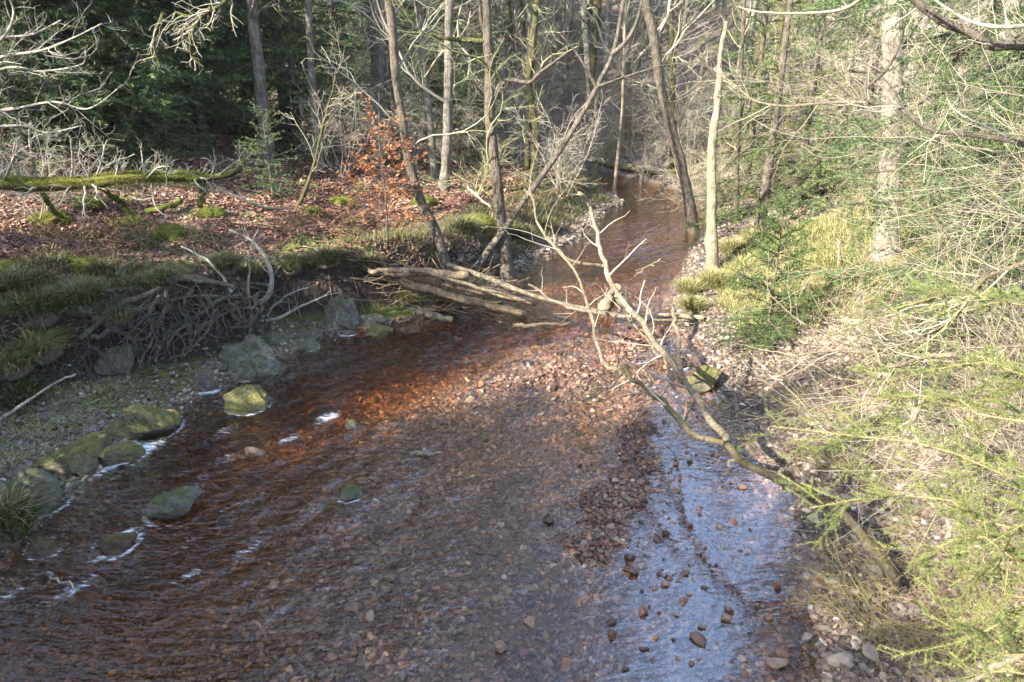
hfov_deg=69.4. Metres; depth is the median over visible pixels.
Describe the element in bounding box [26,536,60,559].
boulder
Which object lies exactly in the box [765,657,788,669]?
river stone
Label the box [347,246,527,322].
driftwood twigs
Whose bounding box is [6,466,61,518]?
boulder
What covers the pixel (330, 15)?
spruce tree
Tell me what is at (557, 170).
bare shrub
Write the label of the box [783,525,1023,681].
bramble
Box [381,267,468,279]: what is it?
log
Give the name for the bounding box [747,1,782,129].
woodland tree
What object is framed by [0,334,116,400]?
hanging roots
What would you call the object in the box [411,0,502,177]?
bare tree
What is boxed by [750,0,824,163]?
woodland tree
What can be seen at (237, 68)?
spruce tree
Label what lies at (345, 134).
bare shrub
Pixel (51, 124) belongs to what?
spruce tree
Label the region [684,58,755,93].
bare shrub
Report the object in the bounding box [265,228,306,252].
fallen twig
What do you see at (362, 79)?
bare shrub
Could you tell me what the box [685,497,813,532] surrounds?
fallen twig
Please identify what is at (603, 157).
bare shrub
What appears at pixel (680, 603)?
river stone
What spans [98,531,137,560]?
boulder
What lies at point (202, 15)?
overhanging branch
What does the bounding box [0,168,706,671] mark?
water
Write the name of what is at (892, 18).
spruce trunk
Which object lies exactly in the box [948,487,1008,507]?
fallen twig
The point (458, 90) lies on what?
spruce tree
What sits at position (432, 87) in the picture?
spruce tree
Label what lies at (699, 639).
river stone
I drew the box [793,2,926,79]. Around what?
woodland tree
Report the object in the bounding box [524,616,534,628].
river stone
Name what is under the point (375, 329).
boulder
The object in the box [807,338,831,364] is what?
fallen twig
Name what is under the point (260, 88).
bare tree
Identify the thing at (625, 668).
river stone
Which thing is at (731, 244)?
grass tussock
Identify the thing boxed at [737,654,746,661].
river stone
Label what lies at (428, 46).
bare tree
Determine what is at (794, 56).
woodland tree
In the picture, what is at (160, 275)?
grass tussock
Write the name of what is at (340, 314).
boulder
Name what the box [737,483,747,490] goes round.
river stone
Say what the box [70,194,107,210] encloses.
moss hummock
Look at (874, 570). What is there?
river stone
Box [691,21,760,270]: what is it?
dead snag
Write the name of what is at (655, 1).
woodland tree
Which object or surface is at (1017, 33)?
bare shrub
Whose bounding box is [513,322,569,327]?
log
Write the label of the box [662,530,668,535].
river stone
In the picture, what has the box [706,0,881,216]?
spruce tree
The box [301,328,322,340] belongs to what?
boulder
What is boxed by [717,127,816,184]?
bare shrub
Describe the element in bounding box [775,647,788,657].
river stone
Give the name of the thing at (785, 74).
bare shrub
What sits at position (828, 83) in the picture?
bare shrub
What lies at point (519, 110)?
bare shrub
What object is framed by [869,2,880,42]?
woodland tree
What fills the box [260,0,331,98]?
spruce tree
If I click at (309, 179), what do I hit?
bowed sapling
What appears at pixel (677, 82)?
bare shrub
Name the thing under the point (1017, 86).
spruce tree
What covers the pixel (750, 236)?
grass tussock
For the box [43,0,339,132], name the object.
spruce tree
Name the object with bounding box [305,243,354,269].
grass tussock
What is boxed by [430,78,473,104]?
bare shrub
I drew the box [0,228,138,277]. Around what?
bracken
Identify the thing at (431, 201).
moss hummock
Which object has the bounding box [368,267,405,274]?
log
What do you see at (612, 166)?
fallen log
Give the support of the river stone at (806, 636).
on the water
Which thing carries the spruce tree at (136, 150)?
on the ground at (368, 302)
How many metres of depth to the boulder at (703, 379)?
10.10 m
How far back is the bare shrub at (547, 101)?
29.05 m
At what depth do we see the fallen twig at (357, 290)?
12.66 m
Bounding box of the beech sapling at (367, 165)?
[332,92,432,242]
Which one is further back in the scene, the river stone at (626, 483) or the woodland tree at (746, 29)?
the woodland tree at (746, 29)
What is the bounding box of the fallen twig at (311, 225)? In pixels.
[294,224,330,233]
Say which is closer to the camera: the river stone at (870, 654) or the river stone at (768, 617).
the river stone at (870, 654)
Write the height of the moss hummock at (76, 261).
0.380 m
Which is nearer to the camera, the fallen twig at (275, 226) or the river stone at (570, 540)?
the river stone at (570, 540)
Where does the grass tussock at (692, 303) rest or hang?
on the ground at (368, 302)
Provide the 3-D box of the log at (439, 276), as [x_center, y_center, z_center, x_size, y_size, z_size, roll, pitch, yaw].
[-0.720,-0.934,12.169,1.936,0.551,0.180,1,23,2]
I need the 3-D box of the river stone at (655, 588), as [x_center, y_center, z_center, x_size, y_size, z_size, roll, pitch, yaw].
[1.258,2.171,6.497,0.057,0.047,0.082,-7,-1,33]
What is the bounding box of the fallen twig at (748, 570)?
[692,552,754,616]
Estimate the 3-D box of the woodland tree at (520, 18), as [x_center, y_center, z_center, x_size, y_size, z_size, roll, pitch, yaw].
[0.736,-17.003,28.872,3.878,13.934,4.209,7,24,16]
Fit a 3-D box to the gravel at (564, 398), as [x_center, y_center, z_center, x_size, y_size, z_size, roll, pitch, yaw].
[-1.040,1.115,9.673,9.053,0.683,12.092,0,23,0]
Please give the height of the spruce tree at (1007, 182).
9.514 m
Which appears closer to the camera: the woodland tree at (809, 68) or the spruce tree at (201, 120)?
the spruce tree at (201, 120)
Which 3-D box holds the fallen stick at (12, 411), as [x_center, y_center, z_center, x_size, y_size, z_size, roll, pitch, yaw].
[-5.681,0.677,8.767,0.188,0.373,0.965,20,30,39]
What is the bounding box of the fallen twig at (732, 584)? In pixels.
[727,523,758,599]
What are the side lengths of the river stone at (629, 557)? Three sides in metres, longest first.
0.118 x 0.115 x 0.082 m
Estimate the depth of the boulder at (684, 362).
10.76 m
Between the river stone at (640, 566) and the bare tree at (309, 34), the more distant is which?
the bare tree at (309, 34)
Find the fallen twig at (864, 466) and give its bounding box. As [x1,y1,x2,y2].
[836,435,918,480]
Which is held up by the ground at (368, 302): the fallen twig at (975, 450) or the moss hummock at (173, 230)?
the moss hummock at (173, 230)
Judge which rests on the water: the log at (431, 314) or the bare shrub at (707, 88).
the log at (431, 314)
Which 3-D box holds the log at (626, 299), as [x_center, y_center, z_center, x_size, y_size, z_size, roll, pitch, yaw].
[1.954,-0.512,11.889,0.735,0.681,0.234,-14,26,-30]
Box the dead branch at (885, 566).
[484,144,900,592]
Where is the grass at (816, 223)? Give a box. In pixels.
[0,155,1023,475]
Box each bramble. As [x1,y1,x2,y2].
[749,367,870,422]
[758,415,913,505]
[780,541,923,679]
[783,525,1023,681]
[828,501,1023,639]
[865,518,1023,681]
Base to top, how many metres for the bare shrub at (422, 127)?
3.171 m
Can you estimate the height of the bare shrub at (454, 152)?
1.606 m
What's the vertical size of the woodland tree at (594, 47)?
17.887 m
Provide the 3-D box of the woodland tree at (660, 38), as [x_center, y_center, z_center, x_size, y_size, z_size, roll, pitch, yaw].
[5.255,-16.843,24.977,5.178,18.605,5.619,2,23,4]
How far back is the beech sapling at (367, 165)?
12.48 m
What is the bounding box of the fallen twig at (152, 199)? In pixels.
[125,198,170,201]
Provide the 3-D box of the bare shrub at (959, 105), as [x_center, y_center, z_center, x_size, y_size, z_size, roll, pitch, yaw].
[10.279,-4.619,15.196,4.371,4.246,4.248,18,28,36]
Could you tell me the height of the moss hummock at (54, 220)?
0.432 m
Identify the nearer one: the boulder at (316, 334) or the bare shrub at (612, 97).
the boulder at (316, 334)
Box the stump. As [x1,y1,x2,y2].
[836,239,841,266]
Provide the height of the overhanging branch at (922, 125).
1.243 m
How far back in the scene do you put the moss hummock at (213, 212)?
13.72 m
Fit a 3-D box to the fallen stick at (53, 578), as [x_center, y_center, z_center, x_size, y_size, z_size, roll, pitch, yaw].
[-3.982,2.108,6.519,0.462,0.098,0.064,12,25,26]
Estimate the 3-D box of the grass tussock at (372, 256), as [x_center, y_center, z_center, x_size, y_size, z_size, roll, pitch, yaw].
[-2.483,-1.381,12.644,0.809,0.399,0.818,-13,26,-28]
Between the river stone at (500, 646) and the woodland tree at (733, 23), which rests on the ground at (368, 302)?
the woodland tree at (733, 23)
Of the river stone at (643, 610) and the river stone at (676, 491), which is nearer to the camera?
the river stone at (643, 610)
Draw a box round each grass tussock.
[0,260,49,300]
[0,279,78,328]
[0,336,53,381]
[0,374,57,410]
[0,475,74,548]
[1,319,93,365]
[32,272,120,317]
[73,255,125,277]
[87,291,162,328]
[133,264,188,293]
[196,247,252,276]
[238,258,273,281]
[271,252,315,275]
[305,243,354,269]
[345,250,389,271]
[393,286,428,305]
[421,287,453,306]
[438,210,489,238]
[477,211,507,237]
[509,220,539,243]
[533,212,570,235]
[666,276,707,295]
[670,293,714,312]
[690,265,738,289]
[718,236,755,257]
[732,226,780,246]
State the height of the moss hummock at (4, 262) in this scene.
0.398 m
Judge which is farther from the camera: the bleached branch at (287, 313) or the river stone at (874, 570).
the bleached branch at (287, 313)
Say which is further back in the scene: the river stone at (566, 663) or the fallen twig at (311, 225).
the fallen twig at (311, 225)
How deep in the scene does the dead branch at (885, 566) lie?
8.78 m
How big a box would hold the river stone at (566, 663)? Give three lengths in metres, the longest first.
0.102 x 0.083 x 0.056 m
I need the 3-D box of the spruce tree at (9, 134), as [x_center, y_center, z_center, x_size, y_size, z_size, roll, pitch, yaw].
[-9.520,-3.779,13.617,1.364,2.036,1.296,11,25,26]
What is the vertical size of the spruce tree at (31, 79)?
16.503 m
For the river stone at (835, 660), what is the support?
on the ground at (368, 302)
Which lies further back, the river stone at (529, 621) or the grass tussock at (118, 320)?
the grass tussock at (118, 320)
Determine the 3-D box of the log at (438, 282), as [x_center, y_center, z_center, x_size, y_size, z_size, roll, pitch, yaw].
[-0.705,-0.886,12.532,2.296,0.673,0.296,0,23,0]
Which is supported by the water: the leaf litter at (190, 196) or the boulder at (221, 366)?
the boulder at (221, 366)
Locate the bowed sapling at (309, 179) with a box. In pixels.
[283,49,367,206]
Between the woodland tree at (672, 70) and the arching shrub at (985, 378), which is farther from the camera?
the woodland tree at (672, 70)
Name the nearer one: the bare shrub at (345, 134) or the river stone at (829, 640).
the river stone at (829, 640)
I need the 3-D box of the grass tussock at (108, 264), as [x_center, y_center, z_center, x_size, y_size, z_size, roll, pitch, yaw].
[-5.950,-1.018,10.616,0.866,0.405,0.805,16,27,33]
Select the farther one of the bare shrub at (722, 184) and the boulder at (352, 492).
the bare shrub at (722, 184)
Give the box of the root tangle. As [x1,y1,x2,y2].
[20,225,313,391]
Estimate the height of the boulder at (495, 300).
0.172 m
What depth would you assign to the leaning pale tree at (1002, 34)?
12.93 m
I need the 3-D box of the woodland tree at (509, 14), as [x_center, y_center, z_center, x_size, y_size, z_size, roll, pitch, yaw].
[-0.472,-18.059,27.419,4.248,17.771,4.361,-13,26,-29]
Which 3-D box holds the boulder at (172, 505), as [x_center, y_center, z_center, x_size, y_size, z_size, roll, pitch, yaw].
[-3.442,1.678,7.538,0.515,0.388,0.462,0,23,0]
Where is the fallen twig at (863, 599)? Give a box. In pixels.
[850,549,868,640]
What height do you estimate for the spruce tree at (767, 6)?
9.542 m
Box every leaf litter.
[0,58,587,373]
[617,113,1023,681]
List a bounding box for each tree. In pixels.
[0,0,123,126]
[0,0,136,153]
[0,0,194,148]
[0,0,203,136]
[0,0,233,122]
[0,99,42,174]
[1,0,189,173]
[1,0,252,103]
[1,0,263,118]
[31,0,261,148]
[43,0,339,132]
[62,0,314,101]
[115,1,286,133]
[119,31,219,169]
[135,0,253,160]
[139,0,162,97]
[152,85,169,143]
[164,1,305,100]
[178,0,387,141]
[196,0,363,114]
[229,98,317,201]
[235,0,359,163]
[237,0,370,114]
[247,0,303,163]
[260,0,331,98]
[268,0,435,103]
[271,0,386,136]
[297,0,438,130]
[301,0,409,125]
[301,0,504,270]
[302,1,405,144]
[305,0,325,171]
[318,0,473,162]
[325,0,479,112]
[344,0,481,143]
[354,0,516,190]
[366,0,483,163]
[371,0,520,115]
[388,0,582,281]
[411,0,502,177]
[423,3,510,126]
[426,0,520,146]
[431,0,507,130]
[443,0,518,94]
[453,0,556,182]
[453,10,459,67]
[459,33,518,160]
[461,13,476,86]
[462,0,546,107]
[464,0,533,100]
[474,0,689,270]
[491,4,524,76]
[493,0,540,37]
[493,0,579,129]
[511,0,550,64]
[512,0,528,47]
[537,0,577,66]
[537,0,602,103]
[560,0,637,112]
[568,0,665,111]
[570,0,690,151]
[578,0,648,188]
[581,0,595,102]
[582,0,593,51]
[602,0,639,28]
[610,0,666,148]
[614,0,666,67]
[620,24,622,53]
[626,0,714,168]
[626,0,722,241]
[630,0,717,124]
[632,1,639,100]
[634,0,687,101]
[654,0,715,113]
[680,0,689,39]
[682,0,849,237]
[692,0,808,206]
[698,0,804,209]
[704,182,829,358]
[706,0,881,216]
[714,0,802,106]
[721,0,727,56]
[722,0,797,133]
[725,0,833,126]
[726,0,768,94]
[735,0,742,59]
[737,258,1023,681]
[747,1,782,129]
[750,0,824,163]
[764,1,780,58]
[775,0,833,125]
[785,0,1023,383]
[786,0,1023,227]
[789,6,963,191]
[790,6,862,123]
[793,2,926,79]
[816,0,881,123]
[833,244,980,391]
[841,319,960,447]
[847,1,980,136]
[858,115,1023,344]
[869,0,986,105]
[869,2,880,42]
[911,0,1022,123]
[914,16,1023,261]
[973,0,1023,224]
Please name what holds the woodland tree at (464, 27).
on the ground at (368, 302)
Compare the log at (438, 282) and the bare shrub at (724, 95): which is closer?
the log at (438, 282)
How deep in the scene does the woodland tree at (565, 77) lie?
29.89 m
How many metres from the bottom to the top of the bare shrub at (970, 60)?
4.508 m
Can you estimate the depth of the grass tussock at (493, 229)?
15.61 m
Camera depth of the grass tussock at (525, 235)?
16.32 m
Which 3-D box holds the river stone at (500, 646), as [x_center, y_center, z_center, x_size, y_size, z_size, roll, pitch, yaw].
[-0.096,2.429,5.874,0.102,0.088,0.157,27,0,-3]
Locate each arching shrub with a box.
[671,0,1016,266]
[701,92,1023,586]
[711,60,1023,376]
[732,0,1023,579]
[735,229,1023,483]
[737,232,1023,593]
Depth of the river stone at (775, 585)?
6.50 m
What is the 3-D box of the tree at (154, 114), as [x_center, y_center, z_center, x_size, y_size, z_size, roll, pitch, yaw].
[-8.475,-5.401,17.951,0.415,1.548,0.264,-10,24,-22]
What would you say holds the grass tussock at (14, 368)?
on the ground at (368, 302)
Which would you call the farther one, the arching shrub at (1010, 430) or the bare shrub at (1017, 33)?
the bare shrub at (1017, 33)
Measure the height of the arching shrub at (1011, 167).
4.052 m
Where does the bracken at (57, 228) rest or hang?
on the ground at (368, 302)
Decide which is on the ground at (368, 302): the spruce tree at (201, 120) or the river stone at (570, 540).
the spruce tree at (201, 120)
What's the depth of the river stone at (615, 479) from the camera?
7.98 m
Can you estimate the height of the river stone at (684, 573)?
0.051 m
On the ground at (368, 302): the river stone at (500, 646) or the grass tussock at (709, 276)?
the grass tussock at (709, 276)
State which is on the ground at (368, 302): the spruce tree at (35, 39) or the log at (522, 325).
the spruce tree at (35, 39)
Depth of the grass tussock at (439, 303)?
13.06 m
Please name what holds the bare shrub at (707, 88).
on the ground at (368, 302)
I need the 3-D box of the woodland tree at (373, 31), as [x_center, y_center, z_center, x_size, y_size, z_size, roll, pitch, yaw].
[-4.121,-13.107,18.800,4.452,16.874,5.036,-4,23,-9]
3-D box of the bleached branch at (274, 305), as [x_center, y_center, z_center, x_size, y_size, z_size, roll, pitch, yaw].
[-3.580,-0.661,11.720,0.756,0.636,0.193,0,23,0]
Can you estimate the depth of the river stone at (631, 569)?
6.67 m
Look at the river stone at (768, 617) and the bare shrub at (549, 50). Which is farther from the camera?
the bare shrub at (549, 50)
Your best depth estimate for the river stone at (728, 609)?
6.21 m
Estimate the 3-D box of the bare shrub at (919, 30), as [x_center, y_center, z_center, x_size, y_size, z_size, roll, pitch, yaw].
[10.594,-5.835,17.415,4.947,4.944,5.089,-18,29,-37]
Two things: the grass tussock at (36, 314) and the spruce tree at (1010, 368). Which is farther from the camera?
the grass tussock at (36, 314)
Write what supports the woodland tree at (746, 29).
on the ground at (368, 302)
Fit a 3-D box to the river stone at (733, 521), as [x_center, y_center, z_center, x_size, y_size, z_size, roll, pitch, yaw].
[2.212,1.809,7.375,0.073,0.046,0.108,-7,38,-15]
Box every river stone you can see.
[245,446,265,456]
[365,610,373,621]
[494,640,505,653]
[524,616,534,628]
[541,514,553,523]
[561,657,571,671]
[564,537,573,543]
[606,617,617,626]
[607,629,617,639]
[611,477,619,481]
[621,480,628,487]
[622,666,629,671]
[623,565,637,574]
[624,554,634,561]
[637,563,644,569]
[638,605,647,617]
[638,647,648,652]
[652,585,658,590]
[653,488,660,493]
[653,533,663,543]
[661,581,669,586]
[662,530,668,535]
[672,488,679,494]
[678,599,684,605]
[679,597,687,602]
[680,569,689,576]
[689,631,706,647]
[698,622,707,629]
[721,613,732,621]
[724,606,733,613]
[729,518,737,525]
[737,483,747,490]
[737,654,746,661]
[741,671,748,679]
[764,614,772,620]
[765,563,774,568]
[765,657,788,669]
[771,581,780,589]
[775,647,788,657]
[801,632,811,642]
[826,638,832,643]
[827,651,854,666]
[828,594,838,602]
[862,643,878,660]
[869,565,882,574]
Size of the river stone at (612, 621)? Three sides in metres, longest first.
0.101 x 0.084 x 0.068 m
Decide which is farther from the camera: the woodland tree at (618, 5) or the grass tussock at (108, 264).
the woodland tree at (618, 5)
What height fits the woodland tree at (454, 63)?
20.887 m
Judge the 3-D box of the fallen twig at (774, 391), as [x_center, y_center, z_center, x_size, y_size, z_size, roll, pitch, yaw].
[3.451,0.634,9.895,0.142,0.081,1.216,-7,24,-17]
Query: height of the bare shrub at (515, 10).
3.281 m
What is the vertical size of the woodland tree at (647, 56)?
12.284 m
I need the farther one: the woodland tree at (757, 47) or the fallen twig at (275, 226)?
the woodland tree at (757, 47)
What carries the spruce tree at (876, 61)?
on the ground at (368, 302)
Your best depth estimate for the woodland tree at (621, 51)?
34.20 m
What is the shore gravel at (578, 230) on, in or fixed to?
on the ground at (368, 302)
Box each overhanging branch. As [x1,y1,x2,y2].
[0,0,146,143]
[135,0,243,73]
[660,0,1023,183]
[733,0,1023,54]
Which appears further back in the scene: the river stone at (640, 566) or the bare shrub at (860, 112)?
the bare shrub at (860, 112)
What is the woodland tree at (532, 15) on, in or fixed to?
on the ground at (368, 302)
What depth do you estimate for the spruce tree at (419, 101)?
28.36 m
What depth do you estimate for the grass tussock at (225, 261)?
10.92 m
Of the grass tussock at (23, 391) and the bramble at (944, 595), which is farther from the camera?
the grass tussock at (23, 391)
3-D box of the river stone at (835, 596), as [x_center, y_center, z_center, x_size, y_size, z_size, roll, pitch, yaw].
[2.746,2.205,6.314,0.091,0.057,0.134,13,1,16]
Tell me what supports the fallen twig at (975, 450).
on the shore gravel at (578, 230)
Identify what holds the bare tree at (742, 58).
on the ground at (368, 302)
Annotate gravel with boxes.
[0,190,1023,681]
[0,272,837,681]
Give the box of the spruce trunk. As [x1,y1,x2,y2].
[818,0,1007,263]
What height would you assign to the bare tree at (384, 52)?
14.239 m
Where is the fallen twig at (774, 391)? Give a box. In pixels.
[739,373,800,406]
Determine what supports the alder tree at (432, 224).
on the ground at (368, 302)
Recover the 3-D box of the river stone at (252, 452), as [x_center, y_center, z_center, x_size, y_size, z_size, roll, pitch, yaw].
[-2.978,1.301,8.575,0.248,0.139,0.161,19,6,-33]
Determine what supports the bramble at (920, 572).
on the ground at (368, 302)
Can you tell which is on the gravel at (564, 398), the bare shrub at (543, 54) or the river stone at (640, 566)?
the river stone at (640, 566)
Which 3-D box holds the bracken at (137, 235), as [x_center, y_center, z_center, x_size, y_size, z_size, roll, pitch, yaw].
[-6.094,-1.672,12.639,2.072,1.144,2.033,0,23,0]
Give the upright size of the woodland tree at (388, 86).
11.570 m
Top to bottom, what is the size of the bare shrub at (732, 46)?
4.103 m
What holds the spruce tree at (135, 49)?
on the ground at (368, 302)
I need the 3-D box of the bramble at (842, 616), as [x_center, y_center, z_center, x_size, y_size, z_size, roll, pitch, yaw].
[2.846,2.157,6.096,1.109,0.551,1.162,19,29,38]
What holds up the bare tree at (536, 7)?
on the ground at (368, 302)
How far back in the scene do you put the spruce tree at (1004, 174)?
9.59 m
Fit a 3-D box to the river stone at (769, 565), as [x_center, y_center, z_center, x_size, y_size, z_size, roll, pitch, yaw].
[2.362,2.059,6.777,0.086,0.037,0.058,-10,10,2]
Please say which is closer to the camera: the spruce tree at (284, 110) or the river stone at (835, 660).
the river stone at (835, 660)
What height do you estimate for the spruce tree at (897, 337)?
1.938 m
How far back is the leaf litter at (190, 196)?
14.94 m
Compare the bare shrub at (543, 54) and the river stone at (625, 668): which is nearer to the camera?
the river stone at (625, 668)
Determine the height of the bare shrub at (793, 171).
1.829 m
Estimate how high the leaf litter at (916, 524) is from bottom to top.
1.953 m
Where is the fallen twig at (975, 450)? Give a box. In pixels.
[911,442,1008,453]
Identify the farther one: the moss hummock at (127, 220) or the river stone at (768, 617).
the moss hummock at (127, 220)
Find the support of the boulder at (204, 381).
on the ground at (368, 302)
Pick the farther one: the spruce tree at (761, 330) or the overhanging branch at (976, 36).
the spruce tree at (761, 330)
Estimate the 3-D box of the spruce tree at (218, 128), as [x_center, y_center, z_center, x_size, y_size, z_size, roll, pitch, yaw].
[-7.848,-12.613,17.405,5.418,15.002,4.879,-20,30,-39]
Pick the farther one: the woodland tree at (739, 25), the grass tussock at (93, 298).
the woodland tree at (739, 25)
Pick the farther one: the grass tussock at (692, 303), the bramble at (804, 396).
the grass tussock at (692, 303)
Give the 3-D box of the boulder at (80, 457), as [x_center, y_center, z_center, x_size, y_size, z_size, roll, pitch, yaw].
[-4.920,1.303,8.328,0.725,0.476,0.673,0,23,0]
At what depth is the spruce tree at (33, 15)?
15.99 m
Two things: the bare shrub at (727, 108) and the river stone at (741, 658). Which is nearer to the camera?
the river stone at (741, 658)
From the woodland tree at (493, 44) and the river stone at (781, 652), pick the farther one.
the woodland tree at (493, 44)
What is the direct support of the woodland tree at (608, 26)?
on the ground at (368, 302)
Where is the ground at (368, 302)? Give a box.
[0,0,1023,681]
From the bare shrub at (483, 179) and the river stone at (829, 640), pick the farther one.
the bare shrub at (483, 179)
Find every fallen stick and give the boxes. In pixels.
[0,374,75,420]
[46,571,79,590]
[410,450,441,456]
[467,185,490,207]
[955,649,1023,681]
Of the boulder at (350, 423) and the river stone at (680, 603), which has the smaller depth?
the river stone at (680, 603)
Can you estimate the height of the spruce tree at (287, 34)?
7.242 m
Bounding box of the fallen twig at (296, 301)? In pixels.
[289,252,301,319]
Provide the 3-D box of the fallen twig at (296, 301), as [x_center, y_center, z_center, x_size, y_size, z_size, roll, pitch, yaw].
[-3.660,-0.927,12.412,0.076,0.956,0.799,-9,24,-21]
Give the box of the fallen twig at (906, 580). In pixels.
[835,544,913,588]
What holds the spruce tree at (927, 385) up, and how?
on the ground at (368, 302)
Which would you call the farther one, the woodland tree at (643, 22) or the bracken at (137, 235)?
the woodland tree at (643, 22)
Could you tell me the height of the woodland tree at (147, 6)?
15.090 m
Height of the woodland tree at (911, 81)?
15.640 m
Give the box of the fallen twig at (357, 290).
[334,242,366,313]
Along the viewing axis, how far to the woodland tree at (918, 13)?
25.62 m
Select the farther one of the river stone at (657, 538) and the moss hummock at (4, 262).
the moss hummock at (4, 262)
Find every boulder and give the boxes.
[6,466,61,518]
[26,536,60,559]
[33,430,112,476]
[93,343,135,375]
[98,440,148,469]
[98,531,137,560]
[104,401,180,439]
[142,485,201,521]
[194,367,220,398]
[211,362,227,370]
[217,333,286,384]
[222,384,268,417]
[263,332,288,345]
[299,337,319,355]
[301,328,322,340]
[323,297,361,332]
[339,484,363,501]
[340,329,354,339]
[345,419,357,429]
[361,313,386,327]
[367,323,390,337]
[402,325,422,335]
[490,298,504,304]
[668,357,687,372]
[677,311,695,319]
[682,365,721,397]
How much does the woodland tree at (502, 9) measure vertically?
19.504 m
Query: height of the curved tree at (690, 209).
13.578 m
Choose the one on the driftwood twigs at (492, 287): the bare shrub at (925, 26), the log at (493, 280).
the log at (493, 280)
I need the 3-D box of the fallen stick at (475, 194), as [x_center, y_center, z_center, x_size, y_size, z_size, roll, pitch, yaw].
[-0.687,-2.982,15.246,0.589,0.404,0.072,14,26,30]
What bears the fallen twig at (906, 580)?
on the shore gravel at (578, 230)
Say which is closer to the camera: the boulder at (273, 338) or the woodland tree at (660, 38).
the boulder at (273, 338)
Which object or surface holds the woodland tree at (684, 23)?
on the ground at (368, 302)
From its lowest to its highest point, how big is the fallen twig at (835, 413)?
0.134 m
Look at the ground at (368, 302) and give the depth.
9.11 m
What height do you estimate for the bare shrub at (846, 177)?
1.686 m
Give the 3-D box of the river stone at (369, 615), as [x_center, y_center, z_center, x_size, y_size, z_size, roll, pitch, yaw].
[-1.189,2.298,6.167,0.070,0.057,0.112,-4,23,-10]
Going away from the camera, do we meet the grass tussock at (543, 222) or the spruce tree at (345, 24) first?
the grass tussock at (543, 222)
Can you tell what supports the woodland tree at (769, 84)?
on the ground at (368, 302)
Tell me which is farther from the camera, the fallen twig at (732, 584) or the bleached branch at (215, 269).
the bleached branch at (215, 269)
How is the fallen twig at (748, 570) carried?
on the ground at (368, 302)
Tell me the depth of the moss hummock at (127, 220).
12.71 m
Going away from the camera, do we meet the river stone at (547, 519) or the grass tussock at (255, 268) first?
the river stone at (547, 519)
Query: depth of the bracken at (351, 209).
14.60 m
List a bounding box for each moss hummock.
[0,258,33,272]
[26,209,77,227]
[65,256,102,274]
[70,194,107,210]
[105,215,150,232]
[151,222,186,241]
[196,204,226,217]
[300,205,324,217]
[327,195,357,208]
[410,194,438,207]
[467,211,495,230]
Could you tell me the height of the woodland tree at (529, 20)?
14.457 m
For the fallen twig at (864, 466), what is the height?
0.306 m
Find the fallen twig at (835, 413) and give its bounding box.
[833,386,840,438]
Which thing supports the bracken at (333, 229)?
on the ground at (368, 302)
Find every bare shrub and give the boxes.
[0,110,113,218]
[287,65,433,179]
[293,5,457,146]
[351,57,496,166]
[406,128,542,207]
[425,126,482,160]
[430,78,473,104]
[454,77,559,162]
[472,35,564,131]
[491,0,548,31]
[491,0,551,48]
[493,11,590,97]
[495,79,609,197]
[506,14,582,65]
[507,47,583,90]
[509,63,582,130]
[521,0,592,51]
[539,0,594,48]
[544,111,662,166]
[552,130,628,174]
[566,43,701,157]
[567,0,619,33]
[602,107,683,178]
[616,64,726,163]
[627,66,714,149]
[635,114,754,224]
[639,91,730,167]
[645,31,763,123]
[669,144,784,203]
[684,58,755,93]
[687,77,754,111]
[695,0,799,79]
[695,85,785,117]
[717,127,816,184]
[718,65,803,149]
[724,15,813,85]
[730,151,851,207]
[752,27,915,167]
[756,55,812,87]
[760,31,880,130]
[774,141,874,201]
[787,0,1022,218]
[818,83,880,134]
[847,0,1021,178]
[870,1,964,63]
[904,160,1023,240]
[905,42,1023,196]
[911,2,1022,126]
[923,6,1022,70]
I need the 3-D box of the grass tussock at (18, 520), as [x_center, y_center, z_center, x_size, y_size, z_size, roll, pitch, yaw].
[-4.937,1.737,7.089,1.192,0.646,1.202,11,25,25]
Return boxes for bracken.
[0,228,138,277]
[9,207,150,243]
[29,209,165,249]
[83,208,213,252]
[265,201,372,245]
[297,197,388,228]
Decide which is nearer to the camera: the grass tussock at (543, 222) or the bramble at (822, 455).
the bramble at (822, 455)
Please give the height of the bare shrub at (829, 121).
4.570 m
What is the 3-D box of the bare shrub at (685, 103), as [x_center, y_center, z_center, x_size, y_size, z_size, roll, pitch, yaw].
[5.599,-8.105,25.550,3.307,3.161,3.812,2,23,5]
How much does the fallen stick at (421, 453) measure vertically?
0.092 m
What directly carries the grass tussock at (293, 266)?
on the ground at (368, 302)
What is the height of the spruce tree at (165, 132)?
3.164 m
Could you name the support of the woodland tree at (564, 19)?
on the ground at (368, 302)
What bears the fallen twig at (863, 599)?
on the ground at (368, 302)
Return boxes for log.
[0,109,293,230]
[144,197,182,214]
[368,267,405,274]
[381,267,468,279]
[398,277,526,317]
[407,276,537,305]
[409,268,526,301]
[413,308,452,322]
[447,262,694,322]
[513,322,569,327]
[591,159,676,174]
[598,283,620,315]
[614,291,648,322]
[656,313,703,320]
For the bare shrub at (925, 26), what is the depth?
30.23 m
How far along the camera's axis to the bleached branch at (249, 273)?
11.07 m
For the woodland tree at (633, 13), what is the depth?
25.84 m
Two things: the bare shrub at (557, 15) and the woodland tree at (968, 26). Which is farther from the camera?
the bare shrub at (557, 15)
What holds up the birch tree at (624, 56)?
on the ground at (368, 302)
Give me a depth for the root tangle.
10.41 m
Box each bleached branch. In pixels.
[181,240,232,292]
[228,218,280,305]
[231,229,263,296]
[266,283,308,316]
[266,291,337,321]
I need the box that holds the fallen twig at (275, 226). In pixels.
[258,223,299,226]
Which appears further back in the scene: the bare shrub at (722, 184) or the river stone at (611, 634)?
the bare shrub at (722, 184)

